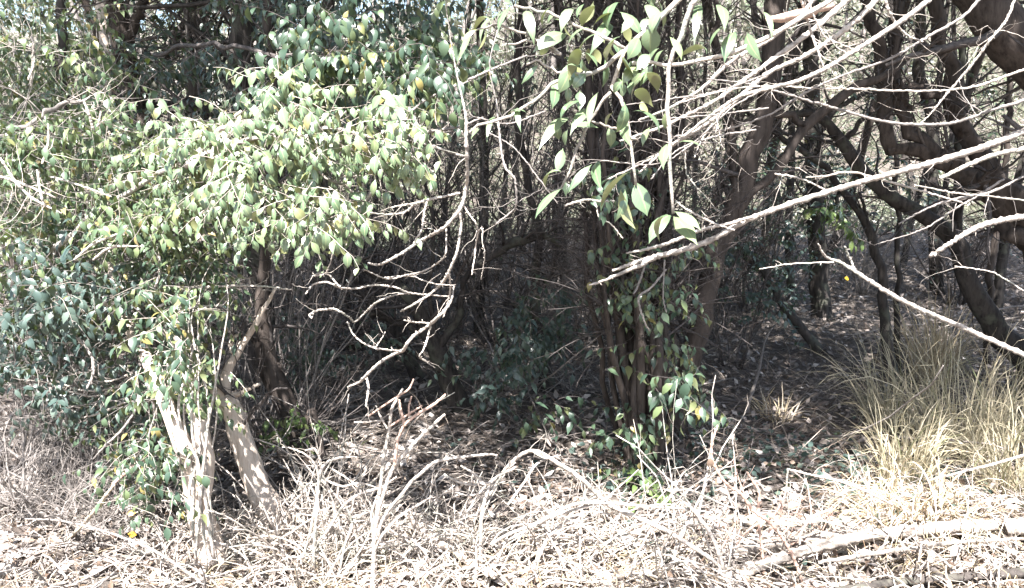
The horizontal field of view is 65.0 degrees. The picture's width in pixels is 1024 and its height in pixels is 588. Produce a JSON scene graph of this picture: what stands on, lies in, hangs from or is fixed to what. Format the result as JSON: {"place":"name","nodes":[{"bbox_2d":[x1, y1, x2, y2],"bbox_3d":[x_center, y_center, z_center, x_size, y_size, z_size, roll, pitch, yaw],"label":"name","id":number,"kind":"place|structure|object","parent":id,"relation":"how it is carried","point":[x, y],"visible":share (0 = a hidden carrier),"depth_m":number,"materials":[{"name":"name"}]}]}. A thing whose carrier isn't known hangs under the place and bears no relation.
{"place":"outdoors","nodes":[
{"label":"outdoors","id":0,"kind":"place"},
{"bbox_2d":[0,0,1023,587],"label":"ground","id":1,"kind":"structure","parent":0,"point":[708,364],"depth_m":6.24,"materials":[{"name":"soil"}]},
{"bbox_2d":[0,349,156,551],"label":"dead shrub","id":2,"kind":"object","parent":1,"relation":"on","point":[15,501],"visible":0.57,"depth_m":3.59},
{"bbox_2d":[0,0,187,453],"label":"tree","id":3,"kind":"object","parent":1,"relation":"on","point":[61,4],"visible":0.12,"depth_m":4.44,"materials":[{"name":"green plant"}]},
{"bbox_2d":[0,395,231,583],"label":"dead shrub","id":4,"kind":"object","parent":1,"relation":"on","point":[60,514],"visible":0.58,"depth_m":3.42,"materials":[{"name":"plant"}]},
{"bbox_2d":[0,212,237,525],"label":"bush","id":5,"kind":"object","parent":1,"relation":"on","point":[58,317],"visible":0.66,"depth_m":3.45,"materials":[{"name":"green plant"}]},
{"bbox_2d":[0,0,252,473],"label":"bush","id":6,"kind":"object","parent":1,"relation":"on","point":[54,229],"visible":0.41,"depth_m":3.65,"materials":[{"name":"green plant"}]},
{"bbox_2d":[0,133,151,267],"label":"bare branch","id":7,"kind":"object","parent":6,"relation":"attached to","point":[18,183],"visible":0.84,"depth_m":2.98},
{"bbox_2d":[0,53,247,270],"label":"leafy bough","id":8,"kind":"object","parent":6,"relation":"attached to","point":[157,223],"visible":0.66,"depth_m":3.15,"materials":[{"name":"green plant"}]},
{"bbox_2d":[47,51,500,277],"bbox_3d":[-1.145,-0.473,2.948,2.126,0.823,1.016,3,9,23],"label":"leafy bough","id":9,"kind":"object","parent":6,"relation":"attached to","point":[202,145],"visible":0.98,"depth_m":2.67,"materials":[{"name":"green plant"}]},
{"bbox_2d":[293,0,494,424],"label":"bare branch","id":10,"kind":"object","parent":9,"relation":"attached to","point":[448,274],"visible":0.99,"depth_m":2.60,"materials":[{"name":"wood"}]},
{"bbox_2d":[454,0,570,252],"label":"bare branch","id":11,"kind":"object","parent":10,"relation":"attached to","point":[498,126],"visible":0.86,"depth_m":2.55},
{"bbox_2d":[0,0,258,378],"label":"tree","id":12,"kind":"object","parent":1,"relation":"on","point":[130,31],"visible":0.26,"depth_m":5.96,"materials":[{"name":"green plant"}]},
{"bbox_2d":[3,407,264,551],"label":"dead shrub","id":13,"kind":"object","parent":1,"relation":"on","point":[159,508],"visible":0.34,"depth_m":3.59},
{"bbox_2d":[3,0,265,572],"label":"tree","id":14,"kind":"object","parent":1,"relation":"on","point":[194,458],"visible":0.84,"depth_m":3.09,"materials":[{"name":"green plant"}]},
{"bbox_2d":[0,511,284,587],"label":"cane clump","id":15,"kind":"object","parent":1,"relation":"on","point":[96,575],"visible":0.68,"depth_m":3.13,"materials":[{"name":"plant"}]},
{"bbox_2d":[33,230,354,523],"bbox_3d":[-1.720,0.356,3.791,1.598,1.534,1.144,4,9,29],"label":"bush","id":16,"kind":"object","parent":1,"relation":"on","point":[177,266],"visible":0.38,"depth_m":3.43,"materials":[{"name":"green plant"}]},
{"bbox_2d":[0,63,424,376],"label":"shrub","id":17,"kind":"object","parent":1,"relation":"on","point":[242,317],"visible":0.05,"depth_m":6.17,"materials":[{"name":"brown plant"}]},
{"bbox_2d":[81,0,372,396],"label":"tree","id":18,"kind":"object","parent":1,"relation":"on","point":[245,30],"visible":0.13,"depth_m":5.82,"materials":[{"name":"green plant"}]},
{"bbox_2d":[106,261,366,545],"bbox_3d":[-1.220,0.516,3.494,0.924,1.371,1.080,-6,10,-36],"label":"tree","id":19,"kind":"object","parent":1,"relation":"on","point":[248,459],"visible":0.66,"depth_m":3.57,"materials":[{"name":"brown plant"}]},
{"bbox_2d":[83,0,391,328],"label":"tree","id":20,"kind":"object","parent":1,"relation":"on","point":[197,22],"visible":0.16,"depth_m":7.66,"materials":[{"name":"green plant"}]},
{"bbox_2d":[84,472,434,587],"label":"cane clump","id":21,"kind":"object","parent":1,"relation":"on","point":[282,558],"visible":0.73,"depth_m":3.22,"materials":[{"name":"plant"}]},
{"bbox_2d":[85,96,455,368],"bbox_3d":[-1.857,-0.505,7.215,2.897,2.683,3.824,0,8,0],"label":"shrub","id":22,"kind":"object","parent":1,"relation":"on","point":[311,296],"visible":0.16,"depth_m":6.99,"materials":[{"name":"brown plant"}]},
{"bbox_2d":[118,444,440,587],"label":"cane clump","id":23,"kind":"object","parent":1,"relation":"on","point":[245,526],"visible":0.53,"depth_m":3.36,"materials":[{"name":"plant"}]},
{"bbox_2d":[187,0,397,461],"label":"tree","id":24,"kind":"object","parent":1,"relation":"on","point":[273,376],"visible":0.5,"depth_m":4.56,"materials":[{"name":"brown plant"}]},
{"bbox_2d":[258,398,337,454],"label":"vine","id":25,"kind":"object","parent":24,"relation":"attached to","point":[295,423],"visible":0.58,"depth_m":4.43,"materials":[{"name":"green plant"}]},
{"bbox_2d":[145,0,516,136],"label":"leafy bough","id":26,"kind":"object","parent":24,"relation":"attached to","point":[434,73],"visible":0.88,"depth_m":2.93,"materials":[{"name":"green plant"}]},
{"bbox_2d":[113,0,496,455],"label":"bush","id":27,"kind":"object","parent":1,"relation":"on","point":[281,10],"visible":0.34,"depth_m":4.89,"materials":[{"name":"green plant"}]},
{"bbox_2d":[100,74,546,350],"bbox_3d":[-1.258,-0.895,6.961,3.829,2.955,2.842,3,9,22],"label":"shrub","id":28,"kind":"object","parent":1,"relation":"on","point":[397,247],"visible":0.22,"depth_m":6.98,"materials":[{"name":"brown plant"}]},
{"bbox_2d":[261,424,396,582],"bbox_3d":[-0.768,0.847,3.244,0.600,0.696,0.260,2,8,11],"label":"dead cane","id":29,"kind":"object","parent":1,"relation":"on","point":[315,515],"visible":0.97,"depth_m":3.23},
{"bbox_2d":[209,369,473,553],"bbox_3d":[-0.828,0.721,3.768,1.405,0.862,0.819,3,8,19],"label":"cane clump","id":30,"kind":"object","parent":1,"relation":"on","point":[298,472],"visible":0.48,"depth_m":3.75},
{"bbox_2d":[273,291,416,405],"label":"bush","id":31,"kind":"object","parent":1,"relation":"on","point":[371,334],"visible":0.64,"depth_m":5.29,"materials":[{"name":"green plant"}]},
{"bbox_2d":[281,0,426,387],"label":"tree","id":32,"kind":"object","parent":1,"relation":"on","point":[413,368],"visible":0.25,"depth_m":6.28,"materials":[{"name":"brown plant"}]},
{"bbox_2d":[167,0,551,318],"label":"shrub","id":33,"kind":"object","parent":1,"relation":"on","point":[450,190],"visible":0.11,"depth_m":8.00,"materials":[{"name":"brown plant"}]},
{"bbox_2d":[237,452,548,587],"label":"cane clump","id":34,"kind":"object","parent":1,"relation":"on","point":[408,525],"visible":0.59,"depth_m":3.37,"materials":[{"name":"plant"}]},
{"bbox_2d":[316,489,495,579],"bbox_3d":[-0.424,0.992,3.299,0.722,0.404,0.275,0,8,0],"label":"dead cane","id":35,"kind":"object","parent":1,"relation":"on","point":[353,524],"visible":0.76,"depth_m":3.28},
{"bbox_2d":[220,0,598,413],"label":"tree","id":36,"kind":"object","parent":1,"relation":"on","point":[437,348],"visible":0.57,"depth_m":5.42,"materials":[{"name":"brown plant"}]},
{"bbox_2d":[260,19,583,337],"bbox_3d":[-1.197,-0.918,7.352,3.368,3.372,3.528,3,9,20],"label":"shrub","id":37,"kind":"object","parent":1,"relation":"on","point":[405,332],"visible":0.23,"depth_m":7.38,"materials":[{"name":"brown plant"}]},
{"bbox_2d":[354,379,497,585],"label":"bare branch","id":38,"kind":"object","parent":1,"relation":"on","point":[378,502],"visible":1,"depth_m":3.12,"materials":[{"name":"wood"}]},
{"bbox_2d":[306,1,615,304],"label":"shrub","id":39,"kind":"object","parent":1,"relation":"on","point":[461,192],"visible":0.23,"depth_m":8.49,"materials":[{"name":"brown plant"}]},
{"bbox_2d":[303,13,651,350],"bbox_3d":[-0.462,-1.111,7.676,3.212,3.444,4.046,-1,8,-7],"label":"shrub","id":40,"kind":"object","parent":1,"relation":"on","point":[446,317],"visible":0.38,"depth_m":7.73,"materials":[{"name":"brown plant"}]},
{"bbox_2d":[436,452,538,571],"bbox_3d":[-0.116,0.932,3.279,0.465,0.563,0.225,-4,9,-24],"label":"dead cane","id":41,"kind":"object","parent":1,"relation":"on","point":[491,482],"visible":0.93,"depth_m":3.24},
{"bbox_2d":[330,485,647,587],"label":"cane clump","id":42,"kind":"object","parent":1,"relation":"on","point":[476,559],"visible":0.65,"depth_m":3.27,"materials":[{"name":"plant"}]},
{"bbox_2d":[393,0,611,393],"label":"tree","id":43,"kind":"object","parent":1,"relation":"on","point":[518,52],"visible":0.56,"depth_m":5.74,"materials":[{"name":"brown plant"}]},
{"bbox_2d":[467,0,547,334],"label":"tree","id":44,"kind":"object","parent":1,"relation":"on","point":[478,10],"visible":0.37,"depth_m":8.09,"materials":[{"name":"brown plant"}]},
{"bbox_2d":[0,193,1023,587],"bbox_3d":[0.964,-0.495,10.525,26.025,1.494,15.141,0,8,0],"label":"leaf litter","id":45,"kind":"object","parent":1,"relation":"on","point":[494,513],"visible":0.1,"depth_m":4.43,"materials":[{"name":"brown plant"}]},
{"bbox_2d":[0,0,1023,170],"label":"woodland","id":46,"kind":"object","parent":1,"relation":"on","point":[502,5],"visible":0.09,"depth_m":23.43,"materials":[{"name":"green plant"}]},
{"bbox_2d":[0,0,1023,259],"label":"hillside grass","id":47,"kind":"structure","parent":1,"relation":"on","point":[872,152],"depth_m":21.49,"materials":[{"name":"plant"}]},
{"bbox_2d":[0,202,1023,559],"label":"fallen twigs","id":48,"kind":"object","parent":1,"relation":"on","point":[538,466],"visible":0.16,"depth_m":5.01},
{"bbox_2d":[0,469,1023,587],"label":"dry stems","id":49,"kind":"object","parent":1,"relation":"on","point":[92,535],"visible":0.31,"depth_m":3.38,"materials":[{"name":"plant"}]},
{"bbox_2d":[0,446,1023,587],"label":"leaf litter","id":50,"kind":"object","parent":1,"relation":"on","point":[835,553],"visible":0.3,"depth_m":3.54,"materials":[{"name":"plant"}]},
{"bbox_2d":[764,459,920,549],"bbox_3d":[1.391,0.898,3.400,0.688,0.437,0.215,-1,8,-9],"label":"dead cane","id":51,"kind":"object","parent":50,"relation":"on","point":[881,498],"visible":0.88,"depth_m":3.39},
{"bbox_2d":[427,262,604,432],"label":"bush","id":52,"kind":"object","parent":1,"relation":"on","point":[516,355],"visible":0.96,"depth_m":5.23,"materials":[{"name":"green plant"}]},
{"bbox_2d":[354,0,707,335],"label":"shrub","id":53,"kind":"object","parent":1,"relation":"on","point":[553,312],"visible":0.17,"depth_m":7.82,"materials":[{"name":"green plant"}]},
{"bbox_2d":[340,15,726,345],"bbox_3d":[-0.154,-1.170,7.512,3.734,3.435,3.206,0,8,0],"label":"shrub","id":54,"kind":"object","parent":1,"relation":"on","point":[487,333],"visible":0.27,"depth_m":7.66,"materials":[{"name":"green plant"}]},
{"bbox_2d":[359,454,731,587],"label":"cane clump","id":55,"kind":"object","parent":1,"relation":"on","point":[571,531],"visible":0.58,"depth_m":3.38,"materials":[{"name":"plant"}]},
{"bbox_2d":[489,430,721,572],"bbox_3d":[0.481,0.916,3.243,1.151,0.779,0.245,0,8,0],"label":"dead cane","id":56,"kind":"object","parent":1,"relation":"on","point":[560,465],"visible":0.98,"depth_m":3.24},
{"bbox_2d":[489,472,729,574],"bbox_3d":[0.388,0.954,3.243,0.934,0.485,0.298,-2,8,-12],"label":"dead cane","id":57,"kind":"object","parent":1,"relation":"on","point":[523,530],"visible":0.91,"depth_m":3.25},
{"bbox_2d":[430,0,792,339],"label":"shrub","id":58,"kind":"object","parent":1,"relation":"on","point":[544,211],"visible":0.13,"depth_m":7.20,"materials":[{"name":"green plant"}]},
{"bbox_2d":[452,0,841,493],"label":"tree","id":59,"kind":"object","parent":1,"relation":"on","point":[638,366],"visible":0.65,"depth_m":4.27,"materials":[{"name":"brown plant"}]},
{"bbox_2d":[456,0,833,243],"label":"leafy bough","id":60,"kind":"object","parent":59,"relation":"attached to","point":[570,73],"visible":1,"depth_m":1.70,"materials":[{"name":"green plant"}]},
{"bbox_2d":[759,243,1023,356],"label":"bare branch","id":61,"kind":"object","parent":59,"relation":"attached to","point":[1003,345],"visible":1,"depth_m":1.97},
{"bbox_2d":[635,443,745,574],"bbox_3d":[0.707,0.942,3.258,0.457,0.688,0.237,-1,8,-8],"label":"dead cane","id":62,"kind":"object","parent":1,"relation":"on","point":[708,530],"visible":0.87,"depth_m":3.24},
{"bbox_2d":[507,375,877,587],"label":"cane clump","id":63,"kind":"object","parent":1,"relation":"on","point":[656,571],"visible":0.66,"depth_m":3.33,"materials":[{"name":"plant"}]},
{"bbox_2d":[361,391,1023,587],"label":"ground cover","id":64,"kind":"object","parent":1,"relation":"on","point":[611,486],"visible":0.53,"depth_m":4.45,"materials":[{"name":"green plant"}]},
{"bbox_2d":[540,1,875,345],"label":"shrub","id":65,"kind":"object","parent":1,"relation":"on","point":[802,184],"visible":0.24,"depth_m":6.86,"materials":[{"name":"green plant"}]},
{"bbox_2d":[568,57,887,308],"bbox_3d":[2.353,-1.025,8.510,3.340,2.910,3.153,-7,10,-40],"label":"shrub","id":66,"kind":"object","parent":1,"relation":"on","point":[742,303],"visible":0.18,"depth_m":8.38,"materials":[{"name":"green plant"}]},
{"bbox_2d":[676,0,835,309],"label":"tree","id":67,"kind":"object","parent":1,"relation":"on","point":[748,100],"visible":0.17,"depth_m":8.14,"materials":[{"name":"brown plant"}]},
{"bbox_2d":[670,146,846,368],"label":"bush","id":68,"kind":"object","parent":1,"relation":"on","point":[769,304],"visible":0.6,"depth_m":6.56,"materials":[{"name":"green plant"}]},
{"bbox_2d":[651,512,885,529],"bbox_3d":[1.216,1.093,3.804,1.106,0.153,0.136,1,8,5],"label":"log","id":69,"kind":"object","parent":1,"relation":"on","point":[752,517],"visible":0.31,"depth_m":3.76,"materials":[{"name":"brown wood"}]},
{"bbox_2d":[575,0,964,439],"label":"tree","id":70,"kind":"object","parent":1,"relation":"on","point":[748,154],"visible":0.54,"depth_m":4.60,"materials":[{"name":"brown plant"}]},
{"bbox_2d":[702,425,841,582],"bbox_3d":[1.074,0.867,3.309,0.603,0.680,0.091,-1,8,-8],"label":"dead cane","id":71,"kind":"object","parent":1,"relation":"on","point":[758,513],"visible":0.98,"depth_m":3.31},
{"bbox_2d":[614,0,931,178],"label":"bare branch","id":72,"kind":"object","parent":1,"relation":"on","point":[910,14],"visible":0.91,"depth_m":1.94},
{"bbox_2d":[563,58,768,189],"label":"bare branch","id":73,"kind":"object","parent":72,"relation":"attached to","point":[708,129],"visible":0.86,"depth_m":1.95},
{"bbox_2d":[682,60,1023,104],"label":"bare branch","id":74,"kind":"object","parent":72,"relation":"attached to","point":[953,89],"visible":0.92,"depth_m":1.95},
{"bbox_2d":[732,230,829,355],"bbox_3d":[2.251,0.003,6.924,1.143,1.352,0.478,2,8,13],"label":"tree","id":75,"kind":"object","parent":1,"relation":"on","point":[809,338],"visible":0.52,"depth_m":7.04,"materials":[{"name":"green plant"}]},
{"bbox_2d":[711,528,866,556],"bbox_3d":[1.246,1.111,3.574,0.760,0.109,0.113,-1,8,-7],"label":"log","id":76,"kind":"object","parent":1,"relation":"on","point":[816,535],"visible":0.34,"depth_m":3.52,"materials":[{"name":"brown wood"}]},
{"bbox_2d":[688,120,907,315],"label":"bush","id":77,"kind":"object","parent":1,"relation":"on","point":[792,243],"visible":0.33,"depth_m":7.96,"materials":[{"name":"green plant"}]},
{"bbox_2d":[795,199,864,253],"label":"vine","id":78,"kind":"object","parent":77,"relation":"attached to","point":[847,230],"visible":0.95,"depth_m":7.45,"materials":[{"name":"green plant"}]},
{"bbox_2d":[654,459,945,587],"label":"cane clump","id":79,"kind":"object","parent":1,"relation":"on","point":[843,551],"visible":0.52,"depth_m":3.43,"materials":[{"name":"plant"}]},
{"bbox_2d":[691,0,952,322],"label":"tree","id":80,"kind":"object","parent":1,"relation":"on","point":[819,291],"visible":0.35,"depth_m":8.06,"materials":[{"name":"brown plant"}]},
{"bbox_2d":[781,0,865,288],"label":"tree","id":81,"kind":"object","parent":1,"relation":"on","point":[791,181],"visible":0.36,"depth_m":9.40,"materials":[{"name":"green plant"}]},
{"bbox_2d":[733,105,931,397],"bbox_3d":[2.430,-0.264,6.030,1.669,2.274,0.685,0,8,0],"label":"tree","id":82,"kind":"object","parent":1,"relation":"on","point":[876,257],"visible":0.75,"depth_m":5.99,"materials":[{"name":"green plant"}]},
{"bbox_2d":[705,517,998,587],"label":"log","id":83,"kind":"object","parent":1,"relation":"on","point":[833,542],"visible":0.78,"depth_m":3.44,"materials":[{"name":"grey wood"}]},
{"bbox_2d":[707,72,1023,126],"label":"bare branch","id":84,"kind":"object","parent":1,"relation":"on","point":[1017,102],"visible":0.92,"depth_m":2.02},
{"bbox_2d":[620,0,850,173],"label":"bare branch","id":85,"kind":"object","parent":84,"relation":"attached to","point":[825,19],"visible":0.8,"depth_m":1.98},
{"bbox_2d":[607,0,880,211],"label":"bare branch","id":86,"kind":"object","parent":85,"relation":"attached to","point":[857,19],"visible":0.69,"depth_m":2.06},
{"bbox_2d":[639,0,979,161],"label":"bare branch","id":87,"kind":"object","parent":86,"relation":"attached to","point":[974,4],"visible":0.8,"depth_m":2.07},
{"bbox_2d":[589,128,1023,285],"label":"bare branch","id":88,"kind":"object","parent":84,"relation":"hanging from","point":[740,222],"visible":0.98,"depth_m":2.08,"materials":[{"name":"wood"}]},
{"bbox_2d":[762,110,1023,290],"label":"bare branch","id":89,"kind":"object","parent":88,"relation":"attached to","point":[854,172],"visible":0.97,"depth_m":2.11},
{"bbox_2d":[854,170,1023,244],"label":"bare branch","id":90,"kind":"object","parent":89,"relation":"attached to","point":[984,192],"visible":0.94,"depth_m":2.16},
{"bbox_2d":[718,0,1023,393],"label":"tree","id":91,"kind":"object","parent":1,"relation":"on","point":[985,311],"visible":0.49,"depth_m":5.46,"materials":[{"name":"brown plant"}]},
{"bbox_2d":[827,0,914,252],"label":"tree","id":92,"kind":"object","parent":1,"relation":"on","point":[868,123],"visible":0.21,"depth_m":11.51,"materials":[{"name":"brown plant"}]},
{"bbox_2d":[796,157,976,303],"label":"shrub","id":93,"kind":"object","parent":1,"relation":"on","point":[866,287],"visible":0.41,"depth_m":9.38,"materials":[{"name":"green plant"}]},
{"bbox_2d":[789,314,1013,435],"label":"grass tuft","id":94,"kind":"object","parent":1,"relation":"on","point":[891,402],"visible":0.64,"depth_m":5.24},
{"bbox_2d":[787,478,1023,587],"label":"cane clump","id":95,"kind":"object","parent":1,"relation":"on","point":[913,572],"visible":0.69,"depth_m":3.27,"materials":[{"name":"plant"}]},
{"bbox_2d":[791,0,1023,266],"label":"tree","id":96,"kind":"object","parent":1,"relation":"on","point":[980,177],"visible":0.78,"depth_m":4.87,"materials":[{"name":"brown plant"}]},
{"bbox_2d":[812,389,1006,489],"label":"grass tuft","id":97,"kind":"object","parent":1,"relation":"on","point":[921,456],"visible":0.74,"depth_m":4.23,"materials":[{"name":"plant"}]},
{"bbox_2d":[800,442,1023,562],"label":"grass tuft","id":98,"kind":"object","parent":1,"relation":"on","point":[934,497],"visible":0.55,"depth_m":3.69,"materials":[{"name":"plant"}]},
{"bbox_2d":[817,303,1023,464],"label":"grass tuft","id":99,"kind":"object","parent":1,"relation":"on","point":[989,419],"visible":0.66,"depth_m":4.70,"materials":[{"name":"plant"}]},
{"bbox_2d":[818,537,1023,563],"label":"log","id":100,"kind":"object","parent":1,"relation":"on","point":[882,552],"visible":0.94,"depth_m":3.32,"materials":[{"name":"brown wood"}]},
{"bbox_2d":[823,567,1023,587],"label":"log","id":101,"kind":"object","parent":1,"relation":"on","point":[955,577],"visible":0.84,"depth_m":3.18,"materials":[{"name":"grey wood"}]},
{"bbox_2d":[857,0,994,373],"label":"tree","id":102,"kind":"object","parent":1,"relation":"on","point":[899,281],"visible":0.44,"depth_m":6.40,"materials":[{"name":"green plant"}]},
{"bbox_2d":[877,0,980,295],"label":"tree","id":103,"kind":"object","parent":1,"relation":"on","point":[919,62],"visible":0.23,"depth_m":9.29,"materials":[{"name":"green plant"}]},
{"bbox_2d":[854,274,1019,386],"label":"grass tuft","id":104,"kind":"object","parent":1,"relation":"on","point":[944,346],"visible":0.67,"depth_m":6.40,"materials":[{"name":"plant"}]},
{"bbox_2d":[880,132,1023,319],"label":"shrub","id":105,"kind":"object","parent":1,"relation":"on","point":[961,300],"visible":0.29,"depth_m":9.12,"materials":[{"name":"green plant"}]},
{"bbox_2d":[885,0,1023,135],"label":"tree","id":106,"kind":"object","parent":1,"relation":"on","point":[1004,51],"visible":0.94,"depth_m":3.98,"materials":[{"name":"brown plant"}]},
{"bbox_2d":[902,35,1015,222],"bbox_3d":[5.920,-3.663,8.908,4.782,7.399,4.449,0,8,0],"label":"tree","id":107,"kind":"object","parent":1,"relation":"on","point":[971,78],"visible":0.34,"depth_m":9.90,"materials":[{"name":"brown plant"}]},
{"bbox_2d":[897,368,1023,501],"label":"grass tuft","id":108,"kind":"object","parent":1,"relation":"on","point":[1006,467],"visible":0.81,"depth_m":4.21,"materials":[{"name":"plant"}]},
{"bbox_2d":[940,63,1018,364],"bbox_3d":[3.838,-0.620,6.534,0.457,2.619,0.810,1,8,7],"label":"tree","id":109,"kind":"object","parent":1,"relation":"on","point":[993,250],"visible":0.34,"depth_m":6.59,"materials":[{"name":"brown plant"}]},
{"bbox_2d":[990,105,1023,314],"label":"tree","id":110,"kind":"object","parent":1,"relation":"on","point":[999,294],"visible":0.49,"depth_m":8.67,"materials":[{"name":"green plant"}]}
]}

